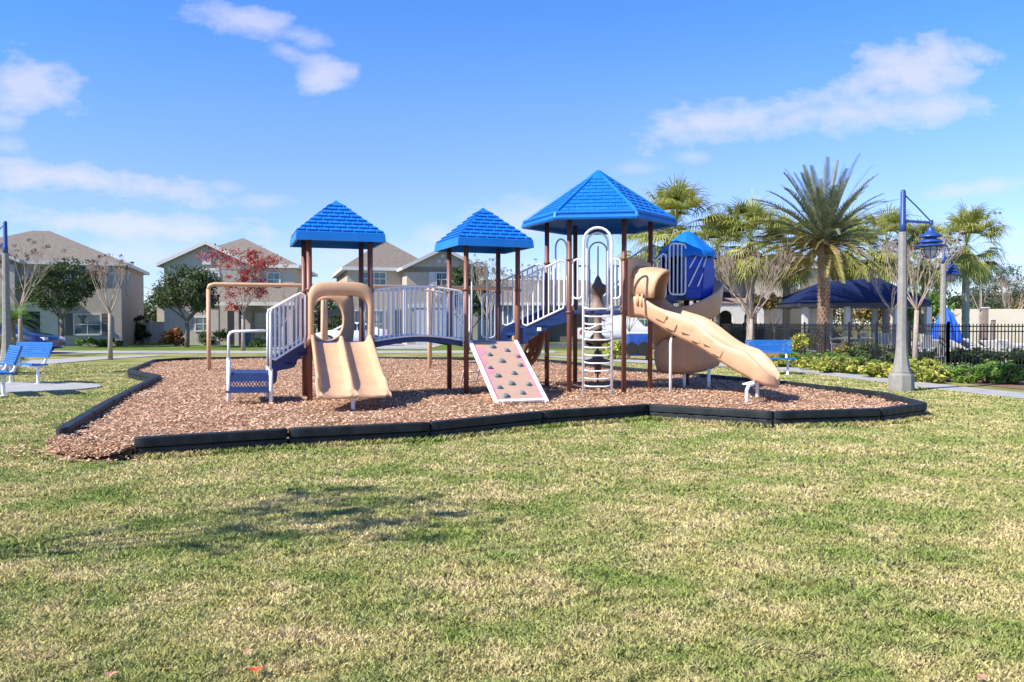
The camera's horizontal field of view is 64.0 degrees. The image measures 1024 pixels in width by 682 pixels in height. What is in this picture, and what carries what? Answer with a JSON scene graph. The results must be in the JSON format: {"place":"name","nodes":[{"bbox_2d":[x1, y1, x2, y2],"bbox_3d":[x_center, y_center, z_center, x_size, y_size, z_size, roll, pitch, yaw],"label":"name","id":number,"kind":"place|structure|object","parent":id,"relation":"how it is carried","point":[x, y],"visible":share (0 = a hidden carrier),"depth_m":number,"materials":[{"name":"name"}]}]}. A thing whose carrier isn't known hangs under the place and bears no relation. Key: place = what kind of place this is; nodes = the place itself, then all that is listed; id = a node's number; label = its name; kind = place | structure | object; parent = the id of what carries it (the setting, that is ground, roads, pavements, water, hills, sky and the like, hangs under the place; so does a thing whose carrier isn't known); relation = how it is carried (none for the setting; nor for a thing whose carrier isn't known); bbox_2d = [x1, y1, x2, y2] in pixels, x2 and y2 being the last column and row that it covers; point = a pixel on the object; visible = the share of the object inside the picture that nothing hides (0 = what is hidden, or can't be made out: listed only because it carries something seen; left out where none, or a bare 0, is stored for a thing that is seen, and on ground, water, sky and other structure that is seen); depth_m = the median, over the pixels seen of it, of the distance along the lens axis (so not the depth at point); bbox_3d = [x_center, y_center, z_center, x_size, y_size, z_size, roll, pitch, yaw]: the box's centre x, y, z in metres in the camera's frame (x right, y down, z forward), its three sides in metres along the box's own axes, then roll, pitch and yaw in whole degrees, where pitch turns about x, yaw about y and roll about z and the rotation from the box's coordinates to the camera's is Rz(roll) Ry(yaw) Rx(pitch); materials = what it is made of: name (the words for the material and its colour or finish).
{"place":"outdoors","nodes":[
{"label":"outdoors","id":0,"kind":"place"},
{"bbox_2d":[0,345,22,395],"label":"park bench","id":1,"kind":"object","parent":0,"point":[13,355],"visible":1,"depth_m":15.32,"materials":[{"name":"blue metal"}]},
{"bbox_2d":[19,355,161,366],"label":"curved path","id":2,"kind":"structure","parent":0,"point":[52,361],"depth_m":30.96,"materials":[{"name":"concrete"}]},
{"bbox_2d":[51,351,554,352],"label":"sidewalk","id":3,"kind":"structure","parent":0,"point":[243,351],"depth_m":39.98,"materials":[{"name":"concrete"}]},
{"bbox_2d":[0,342,654,349],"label":"front yard","id":4,"kind":"structure","parent":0,"point":[147,346],"depth_m":46.90,"materials":[{"name":"green plant"}]},
{"bbox_2d":[11,256,103,346],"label":"oak tree","id":5,"kind":"object","parent":4,"relation":"on","point":[51,280],"visible":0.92,"depth_m":46.05,"materials":[{"name":"green plant"}]},
{"bbox_2d":[0,231,149,345],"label":"grey house","id":6,"kind":"structure","parent":4,"relation":"on","point":[90,319],"depth_m":50.26,"materials":[{"name":"beige paint"}]},
{"bbox_2d":[22,311,39,331],"bbox_3d":[-29.161,-0.728,49.278,1.450,2.090,0.560,0,1,-17],"label":"window","id":7,"kind":"structure","parent":6,"relation":"in","point":[35,315],"depth_m":49.11,"materials":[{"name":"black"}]},
{"bbox_2d":[65,313,107,334],"bbox_3d":[-25.902,-1.013,49.989,2.420,1.330,0.085,0,1,-17],"label":"window","id":8,"kind":"structure","parent":6,"relation":"in","point":[75,323],"depth_m":49.98,"materials":[{"name":"grey glass"}]},
{"bbox_2d":[73,337,102,345],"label":"round shrub","id":9,"kind":"object","parent":4,"relation":"on","point":[79,341],"visible":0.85,"depth_m":48.95,"materials":[{"name":"green plant"}]},
{"bbox_2d":[134,315,151,342],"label":"dark shrub","id":10,"kind":"object","parent":4,"relation":"on","point":[140,333],"visible":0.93,"depth_m":55.73,"materials":[{"name":"green plant"}]},
{"bbox_2d":[136,320,163,343],"bbox_3d":[-24.800,-0.620,56.249,4.583,1.600,0.155,0,1,6],"label":"yard fence","id":11,"kind":"object","parent":4,"relation":"on","point":[155,329],"visible":0.32,"depth_m":56.20,"materials":[{"name":"grey"}]},
{"bbox_2d":[158,327,184,345],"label":"red shrub","id":12,"kind":"object","parent":4,"relation":"on","point":[173,335],"visible":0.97,"depth_m":49.65,"materials":[{"name":"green plant"}]},
{"bbox_2d":[141,263,223,347],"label":"oak tree","id":13,"kind":"object","parent":4,"relation":"on","point":[168,294],"visible":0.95,"depth_m":46.23,"materials":[{"name":"green plant"}]},
{"bbox_2d":[196,328,228,345],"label":"round shrub","id":14,"kind":"object","parent":4,"relation":"on","point":[222,334],"visible":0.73,"depth_m":50.78,"materials":[{"name":"green plant"}]},
{"bbox_2d":[156,238,317,345],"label":"sided house","id":15,"kind":"structure","parent":4,"relation":"on","point":[255,312],"depth_m":52.53,"materials":[{"name":"beige paint"}]},
{"bbox_2d":[194,316,206,331],"bbox_3d":[-19.763,-1.089,52.434,1.080,0.980,0.085,0,1,-7],"label":"window","id":16,"kind":"structure","parent":15,"relation":"in","point":[200,324],"depth_m":52.41,"materials":[{"name":"grey glass"}]},
{"bbox_2d":[227,311,241,344],"bbox_3d":[-17.803,-0.855,52.692,0.950,2.180,0.050,0,1,-7],"label":"door","id":17,"kind":"structure","parent":15,"relation":"in","point":[230,315],"depth_m":52.65,"materials":[{"name":"grey"}]},
{"bbox_2d":[255,313,281,337],"bbox_3d":[-15.866,-1.012,53.519,1.780,1.680,0.085,0,1,-7],"label":"window","id":18,"kind":"structure","parent":15,"relation":"in","point":[260,318],"depth_m":53.47,"materials":[{"name":"grey glass"}]},
{"bbox_2d":[317,241,479,344],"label":"tan house","id":19,"kind":"structure","parent":4,"relation":"on","point":[393,265],"depth_m":54.08,"materials":[{"name":"paint"}]},
{"bbox_2d":[364,271,386,284],"bbox_3d":[-9.160,-4.131,54.359,1.680,0.980,0.085,0,1,-16],"label":"window","id":20,"kind":"structure","parent":19,"relation":"in","point":[379,277],"depth_m":54.45,"materials":[{"name":"grey glass"}]},
{"bbox_2d":[416,309,457,344],"bbox_3d":[-4.660,-0.921,53.448,3.200,2.280,0.060,0,1,-16],"label":"garage door","id":21,"kind":"structure","parent":19,"relation":"in","point":[417,310],"depth_m":53.28,"materials":[{"name":"grey"}]},
{"bbox_2d":[429,272,452,285],"bbox_3d":[-4.583,-4.010,53.386,1.670,0.980,0.085,0,1,-16],"label":"window","id":22,"kind":"structure","parent":19,"relation":"in","point":[434,279],"depth_m":53.33,"materials":[{"name":"grey glass"}]},
{"bbox_2d":[422,263,495,339],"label":"evergreen tree","id":23,"kind":"object","parent":4,"relation":"on","point":[457,272],"visible":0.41,"depth_m":49.65,"materials":[{"name":"green plant"}]},
{"bbox_2d":[469,254,509,339],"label":"bare tree","id":24,"kind":"object","parent":4,"relation":"on","point":[484,272],"visible":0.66,"depth_m":43.70,"materials":[{"name":"grey plant"}]},
{"bbox_2d":[478,315,544,342],"bbox_3d":[-0.200,-0.807,56.796,4.940,1.950,0.140,0,1,0],"label":"yard fence","id":25,"kind":"object","parent":4,"relation":"on","point":[480,337],"visible":0.14,"depth_m":56.77,"materials":[{"name":"grey"}]},
{"bbox_2d":[500,258,540,314],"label":"bare tree","id":26,"kind":"object","parent":4,"relation":"on","point":[530,288],"visible":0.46,"depth_m":50.22,"materials":[{"name":"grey plant"}]},
{"bbox_2d":[613,193,692,348],"bbox_3d":[7.560,-3.708,43.912,4.588,8.416,4.687,0,1,15],"label":"fan palm","id":27,"kind":"object","parent":4,"relation":"on","point":[660,231],"visible":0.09,"depth_m":43.18,"materials":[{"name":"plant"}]},
{"bbox_2d":[265,344,442,348],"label":"driveway","id":28,"kind":"structure","parent":0,"point":[398,346],"depth_m":48.66,"materials":[{"name":"concrete"}]},
{"bbox_2d":[315,322,386,340],"bbox_3d":[-9.948,-0.449,51.005,4.630,1.440,1.810,0,1,-10],"label":"parked car","id":29,"kind":"object","parent":28,"relation":"on","point":[333,333],"visible":0.16,"depth_m":50.19,"materials":[{"name":"white paint"}]},
{"bbox_2d":[0,326,1023,681],"bbox_3d":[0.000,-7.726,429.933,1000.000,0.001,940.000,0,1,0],"label":"lawn","id":30,"kind":"structure","parent":0,"point":[166,356],"depth_m":5.30,"materials":[{"name":"green plant"}]},
{"bbox_2d":[0,221,17,374],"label":"street lamp","id":31,"kind":"object","parent":30,"relation":"on","point":[6,331],"visible":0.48,"depth_m":21.61,"materials":[{"name":"metal"}]},
{"bbox_2d":[0,298,51,344],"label":"sago palm","id":32,"kind":"object","parent":30,"relation":"on","point":[14,316],"visible":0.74,"depth_m":33.97,"materials":[{"name":"green plant"}]},
{"bbox_2d":[0,232,65,349],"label":"bare tree","id":33,"kind":"object","parent":30,"relation":"on","point":[20,337],"visible":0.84,"depth_m":36.01,"materials":[{"name":"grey plant"}]},
{"bbox_2d":[0,382,101,393],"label":"concrete pad","id":34,"kind":"object","parent":30,"relation":"on","point":[23,387],"visible":0.62,"depth_m":17.48,"materials":[{"name":"grey concrete"}]},
{"bbox_2d":[0,342,53,383],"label":"park bench","id":35,"kind":"object","parent":34,"relation":"on","point":[47,346],"visible":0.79,"depth_m":18.55,"materials":[{"name":"blue metal"}]},
{"bbox_2d":[48,449,132,461],"bbox_3d":[-4.509,1.141,8.531,1.382,0.094,0.360,1,1,34],"label":"mulch spill","id":36,"kind":"object","parent":30,"relation":"on","point":[124,453],"visible":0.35,"depth_m":8.30,"materials":[{"name":"brown wood"}]},
{"bbox_2d":[77,253,134,359],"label":"bare tree","id":37,"kind":"object","parent":30,"relation":"on","point":[123,267],"visible":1,"depth_m":30.79,"materials":[{"name":"grey plant"}]},
{"bbox_2d":[144,298,156,321],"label":"distant tree","id":38,"kind":"object","parent":30,"relation":"on","point":[149,313],"visible":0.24,"depth_m":78.52,"materials":[{"name":"green plant"}]},
{"bbox_2d":[196,243,288,350],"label":"maple tree","id":39,"kind":"object","parent":30,"relation":"on","point":[257,264],"visible":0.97,"depth_m":40.97,"materials":[{"name":"red plant"}]},
{"bbox_2d":[254,287,301,347],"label":"bare tree","id":40,"kind":"object","parent":30,"relation":"on","point":[283,297],"visible":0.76,"depth_m":45.99,"materials":[{"name":"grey plant"}]},
{"bbox_2d":[314,299,336,332],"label":"distant tree","id":41,"kind":"object","parent":30,"relation":"on","point":[331,305],"visible":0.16,"depth_m":78.86,"materials":[{"name":"green plant"}]},
{"bbox_2d":[5,358,906,462],"bbox_3d":[-2.575,0.830,19.794,12.462,0.083,21.696,0,1,-22],"label":"mulch bed","id":42,"kind":"object","parent":30,"relation":"on","point":[406,407],"visible":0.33,"depth_m":13.14,"materials":[{"name":"brown wood"}]},
{"bbox_2d":[206,282,514,369],"bbox_3d":[-4.007,-0.355,22.933,8.546,2.469,1.592,0,1,-16],"label":"swing frame","id":43,"kind":"object","parent":42,"relation":"on","point":[324,324],"visible":0.45,"depth_m":22.34,"materials":[{"name":"beige metal"}]},
{"bbox_2d":[225,170,779,409],"bbox_3d":[-0.204,-1.094,14.576,9.319,4.270,4.891,0,1,-9],"label":"play structure","id":44,"kind":"object","parent":42,"relation":"on","point":[686,339],"visible":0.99,"depth_m":14.43,"materials":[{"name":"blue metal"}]},
{"bbox_2d":[56,356,926,456],"bbox_3d":[-2.576,0.851,19.796,12.581,0.240,21.806,0,1,-22],"label":"border edging","id":45,"kind":"object","parent":30,"relation":"on","point":[188,442],"visible":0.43,"depth_m":10.77,"materials":[{"name":"black plastic"}]},
{"bbox_2d":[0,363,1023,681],"bbox_3d":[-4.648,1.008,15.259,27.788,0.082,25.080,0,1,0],"label":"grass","id":46,"kind":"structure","parent":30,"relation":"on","point":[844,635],"depth_m":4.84,"materials":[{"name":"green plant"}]},
{"bbox_2d":[599,339,620,358],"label":"bright shrub","id":47,"kind":"object","parent":30,"relation":"on","point":[616,349],"visible":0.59,"depth_m":31.12,"materials":[{"name":"yellow plant"}]},
{"bbox_2d":[592,280,647,341],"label":"white walled house","id":48,"kind":"structure","parent":30,"relation":"on","point":[643,321],"depth_m":59.89,"materials":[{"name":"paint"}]},
{"bbox_2d":[626,332,647,359],"bbox_3d":[4.729,0.190,31.041,0.970,1.047,0.740,0,1,0],"label":"wheeled cart","id":49,"kind":"object","parent":30,"relation":"on","point":[636,344],"visible":0.8,"depth_m":30.79,"materials":[{"name":"blue metal"}]},
{"bbox_2d":[627,167,731,306],"bbox_3d":[8.370,-4.203,42.003,5.539,9.503,5.423,0,1,-19],"label":"fan palm","id":50,"kind":"object","parent":30,"relation":"on","point":[673,197],"visible":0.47,"depth_m":41.01,"materials":[{"name":"green plant"}]},
{"bbox_2d":[685,206,746,325],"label":"fan palm","id":51,"kind":"object","parent":30,"relation":"on","point":[717,317],"visible":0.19,"depth_m":46.07,"materials":[{"name":"green plant"}]},
{"bbox_2d":[689,257,817,337],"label":"arched porch house","id":52,"kind":"structure","parent":30,"relation":"on","point":[732,311],"depth_m":58.26,"materials":[{"name":"paint"}]},
{"bbox_2d":[745,340,794,374],"bbox_3d":[6.896,0.436,21.919,1.212,0.920,0.569,0,1,7],"label":"park bench","id":53,"kind":"object","parent":30,"relation":"on","point":[786,347],"visible":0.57,"depth_m":22.05,"materials":[{"name":"blue metal"}]},
{"bbox_2d":[753,292,794,349],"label":"tree","id":54,"kind":"object","parent":30,"relation":"on","point":[772,300],"visible":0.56,"depth_m":41.49,"materials":[{"name":"green plant"}]},
{"bbox_2d":[782,332,809,353],"bbox_3d":[12.896,0.067,36.534,1.803,1.071,1.506,1,2,36],"label":"golden shrub","id":55,"kind":"object","parent":30,"relation":"on","point":[797,344],"visible":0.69,"depth_m":36.47,"materials":[{"name":"yellow plant"}]},
{"bbox_2d":[797,356,830,370],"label":"croton shrub","id":56,"kind":"object","parent":30,"relation":"on","point":[803,362],"visible":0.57,"depth_m":23.78,"materials":[{"name":"yellow plant"}]},
{"bbox_2d":[735,155,920,353],"bbox_3d":[13.488,-3.671,35.331,7.305,8.685,6.809,0,1,0],"label":"date palm","id":57,"kind":"object","parent":30,"relation":"on","point":[823,225],"visible":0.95,"depth_m":34.84,"materials":[{"name":"green plant"}]},
{"bbox_2d":[815,359,847,372],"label":"croton shrub","id":58,"kind":"object","parent":30,"relation":"on","point":[824,366],"visible":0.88,"depth_m":22.55,"materials":[{"name":"yellow plant"}]},
{"bbox_2d":[722,321,946,364],"bbox_3d":[13.000,-0.150,37.605,0.064,1.450,26.464,0,1,0],"label":"iron fence","id":59,"kind":"object","parent":30,"relation":"on","point":[825,334],"visible":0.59,"depth_m":32.13,"materials":[{"name":"black metal"}]},
{"bbox_2d":[827,356,859,372],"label":"croton shrub","id":60,"kind":"object","parent":30,"relation":"on","point":[853,364],"visible":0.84,"depth_m":22.55,"materials":[{"name":"yellow plant"}]},
{"bbox_2d":[833,308,890,331],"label":"distant tree","id":61,"kind":"object","parent":30,"relation":"on","point":[839,316],"visible":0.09,"depth_m":69.13,"materials":[{"name":"green plant"}]},
{"bbox_2d":[847,344,891,361],"bbox_3d":[13.280,0.471,30.088,1.773,0.727,1.438,0,1,-4],"label":"hedge shrub","id":62,"kind":"object","parent":30,"relation":"on","point":[862,351],"visible":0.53,"depth_m":29.92,"materials":[{"name":"green plant"}]},
{"bbox_2d":[857,361,886,377],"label":"croton shrub","id":63,"kind":"object","parent":30,"relation":"on","point":[872,367],"visible":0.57,"depth_m":20.66,"materials":[{"name":"yellow plant"}]},
{"bbox_2d":[869,363,892,377],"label":"croton shrub","id":64,"kind":"object","parent":30,"relation":"on","point":[887,369],"visible":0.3,"depth_m":20.49,"materials":[{"name":"yellow plant"}]},
{"bbox_2d":[836,284,932,328],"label":"distant tree","id":65,"kind":"object","parent":30,"relation":"on","point":[862,316],"visible":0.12,"depth_m":65.12,"materials":[{"name":"green plant"}]},
{"bbox_2d":[867,261,928,347],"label":"bare tree","id":66,"kind":"object","parent":30,"relation":"on","point":[891,309],"visible":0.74,"depth_m":34.43,"materials":[{"name":"grey plant"}]},
{"bbox_2d":[888,190,947,391],"bbox_3d":[8.260,-1.012,16.651,1.106,4.100,0.624,0,1,0],"label":"street lamp","id":67,"kind":"object","parent":30,"relation":"on","point":[901,377],"visible":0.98,"depth_m":16.57,"materials":[{"name":"concrete"}]},
{"bbox_2d":[909,357,946,374],"bbox_3d":[9.748,0.699,19.556,1.105,0.659,1.047,1,2,45],"label":"croton shrub","id":68,"kind":"object","parent":30,"relation":"on","point":[916,363],"visible":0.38,"depth_m":19.43,"materials":[{"name":"yellow plant"}]},
{"bbox_2d":[910,365,952,383],"bbox_3d":[9.691,0.783,19.022,1.452,0.472,1.047,0,1,-18],"label":"croton shrub","id":69,"kind":"object","parent":30,"relation":"on","point":[931,374],"visible":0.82,"depth_m":18.89,"materials":[{"name":"yellow plant"}]},
{"bbox_2d":[908,349,963,365],"bbox_3d":[13.275,0.559,25.947,1.773,0.727,1.438,0,1,0],"label":"hedge shrub","id":70,"kind":"object","parent":30,"relation":"on","point":[922,356],"visible":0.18,"depth_m":25.76,"materials":[{"name":"green plant"}]},
{"bbox_2d":[935,237,961,363],"bbox_3d":[13.713,-1.206,25.790,1.106,4.100,0.624,-1,2,-40],"label":"street lamp","id":71,"kind":"object","parent":30,"relation":"on","point":[950,273],"visible":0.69,"depth_m":25.53,"materials":[{"name":"metal"}]},
{"bbox_2d":[950,347,982,363],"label":"hedge shrub","id":72,"kind":"object","parent":30,"relation":"on","point":[967,356],"visible":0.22,"depth_m":25.42,"materials":[{"name":"green plant"}]},
{"bbox_2d":[932,293,1008,318],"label":"distant tree","id":73,"kind":"object","parent":30,"relation":"on","point":[958,302],"visible":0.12,"depth_m":88.02,"materials":[{"name":"green plant"}]},
{"bbox_2d":[938,211,1006,345],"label":"bare tree","id":74,"kind":"object","parent":30,"relation":"on","point":[980,313],"visible":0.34,"depth_m":47.94,"materials":[{"name":"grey plant"}]},
{"bbox_2d":[946,321,1023,366],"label":"iron fence","id":75,"kind":"object","parent":30,"relation":"on","point":[969,331],"visible":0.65,"depth_m":24.41,"materials":[{"name":"black metal"}]},
{"bbox_2d":[961,347,1012,363],"bbox_3d":[15.105,0.552,26.278,1.773,0.727,1.438,-1,2,-38],"label":"hedge shrub","id":76,"kind":"object","parent":30,"relation":"on","point":[974,351],"visible":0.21,"depth_m":26.01,"materials":[{"name":"green plant"}]},
{"bbox_2d":[954,263,1023,308],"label":"evergreen tree","id":77,"kind":"object","parent":30,"relation":"on","point":[1017,292],"visible":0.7,"depth_m":65.53,"materials":[{"name":"green plant"}]},
{"bbox_2d":[987,273,1023,308],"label":"bare tree","id":78,"kind":"object","parent":30,"relation":"on","point":[1003,295],"visible":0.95,"depth_m":62.74,"materials":[{"name":"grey plant"}]},
{"bbox_2d":[0,0,1023,324],"label":"sky","id":79,"kind":"structure","parent":0,"point":[147,132],"materials":[{"name":"blue"}]},
{"bbox_2d":[478,280,593,341],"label":"garage house","id":80,"kind":"structure","parent":0,"point":[557,333],"depth_m":61.00,"materials":[{"name":"paint"}]},
{"bbox_2d":[549,315,587,341],"bbox_3d":[4.103,-0.981,61.032,3.100,2.080,0.070,0,1,-3],"label":"garage door","id":81,"kind":"structure","parent":80,"relation":"in","point":[557,333],"depth_m":60.98,"materials":[{"name":"grey"}]},
{"bbox_2d":[543,344,608,346],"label":"side street","id":82,"kind":"structure","parent":0,"point":[561,345],"depth_m":50.89,"materials":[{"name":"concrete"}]},
{"bbox_2d":[577,315,647,345],"bbox_3d":[6.692,-0.638,49.996,5.430,1.860,1.950,0,1,-6],"label":"pickup truck","id":83,"kind":"object","parent":82,"relation":"on","point":[638,326],"visible":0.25,"depth_m":49.13,"materials":[{"name":"white paint"}]},
{"bbox_2d":[541,355,1023,397],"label":"garden path","id":84,"kind":"structure","parent":0,"point":[967,389],"depth_m":19.52,"materials":[{"name":"concrete"}]},
{"bbox_2d":[761,343,1023,363],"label":"pool deck","id":85,"kind":"structure","parent":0,"point":[1020,344],"depth_m":50.66,"materials":[{"name":"beige concrete"}]},
{"bbox_2d":[752,207,817,346],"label":"fan palm","id":86,"kind":"object","parent":85,"relation":"on","point":[786,285],"visible":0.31,"depth_m":43.48,"materials":[{"name":"green plant"}]},
{"bbox_2d":[812,200,882,342],"bbox_3d":[18.935,-3.676,45.984,4.474,8.262,4.380,1,2,43],"label":"fan palm","id":87,"kind":"object","parent":85,"relation":"on","point":[850,273],"visible":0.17,"depth_m":45.10,"materials":[{"name":"green plant"}]},
{"bbox_2d":[766,278,931,352],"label":"pool pavilion","id":88,"kind":"structure","parent":85,"relation":"on","point":[848,296],"depth_m":38.48,"materials":[{"name":"blue metal"}]},
{"bbox_2d":[846,201,928,347],"bbox_3d":[19.117,-3.484,41.993,4.261,8.045,4.171,-1,1,-31],"label":"fan palm","id":89,"kind":"object","parent":85,"relation":"on","point":[880,261],"visible":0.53,"depth_m":41.31,"materials":[{"name":"green plant"}]},
{"bbox_2d":[888,215,967,333],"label":"fan palm","id":90,"kind":"object","parent":85,"relation":"on","point":[922,281],"visible":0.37,"depth_m":42.31,"materials":[{"name":"green plant"}]},
{"bbox_2d":[907,289,958,332],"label":"evergreen tree","id":91,"kind":"object","parent":85,"relation":"on","point":[935,304],"visible":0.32,"depth_m":49.44,"materials":[{"name":"green plant"}]},
{"bbox_2d":[932,305,961,343],"bbox_3d":[16.897,-0.343,31.800,1.122,2.080,1.150,0,1,0],"label":"pool umbrella","id":92,"kind":"object","parent":85,"relation":"on","point":[950,318],"visible":0.4,"depth_m":31.51,"materials":[{"name":"blue fabric"}]},
{"bbox_2d":[934,201,1011,348],"bbox_3d":[24.351,-3.707,43.861,4.474,8.416,4.380,0,1,0],"label":"fan palm","id":93,"kind":"object","parent":85,"relation":"on","point":[968,221],"visible":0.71,"depth_m":43.26,"materials":[{"name":"green plant"}]},
{"bbox_2d":[981,307,989,348],"bbox_3d":[21.943,-0.502,37.998,0.260,2.137,0.260,0,1,0],"label":"deck post","id":94,"kind":"object","parent":85,"relation":"on","point":[985,314],"visible":0.59,"depth_m":37.90,"materials":[{"name":"grey"}]},
{"bbox_2d":[767,353,1023,388],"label":"planting bed","id":95,"kind":"object","parent":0,"point":[1020,385],"visible":0.2,"depth_m":18.33,"materials":[{"name":"brown soil"}]},
{"bbox_2d":[701,188,795,344],"bbox_3d":[12.143,-3.683,41.927,4.797,8.450,4.900,0,1,-3],"label":"fan palm","id":96,"kind":"object","parent":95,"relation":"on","point":[747,213],"visible":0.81,"depth_m":41.38,"materials":[{"name":"green plant"}]},
{"bbox_2d":[714,238,805,344],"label":"bare tree","id":97,"kind":"object","parent":95,"relation":"on","point":[745,310],"visible":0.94,"depth_m":32.61,"materials":[{"name":"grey plant"}]},
{"bbox_2d":[856,230,967,358],"bbox_3d":[11.500,-1.156,23.294,1.991,4.170,2.689,-1,2,-41],"label":"bare tree","id":98,"kind":"object","parent":95,"relation":"on","point":[916,305],"visible":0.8,"depth_m":23.14,"materials":[{"name":"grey plant"}]},
{"bbox_2d":[940,362,986,383],"bbox_3d":[10.568,0.744,19.089,1.042,0.532,1.014,0,1,-11],"label":"juniper shrub","id":99,"kind":"object","parent":95,"relation":"on","point":[958,372],"visible":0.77,"depth_m":18.83,"materials":[{"name":"green plant"}]},
{"bbox_2d":[961,359,1018,383],"bbox_3d":[10.884,0.713,18.742,1.193,0.626,1.226,0,1,-19],"label":"juniper shrub","id":100,"kind":"object","parent":95,"relation":"on","point":[993,374],"visible":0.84,"depth_m":18.46,"materials":[{"name":"green plant"}]},
{"bbox_2d":[966,359,1023,383],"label":"juniper shrub","id":101,"kind":"object","parent":95,"relation":"on","point":[1016,375],"visible":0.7,"depth_m":18.40,"materials":[{"name":"green plant"}]},
{"bbox_2d":[933,309,1023,341],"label":"long wall","id":102,"kind":"structure","parent":0,"point":[1009,316],"depth_m":59.98,"materials":[{"name":"beige paint"}]},
{"label":"street","id":103,"kind":"structure","parent":0,"visible":0},
{"bbox_2d":[0,323,65,351],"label":"parked car","id":104,"kind":"object","parent":103,"relation":"on","point":[58,341],"visible":0.35,"depth_m":37.62,"materials":[{"name":"blue paint"}]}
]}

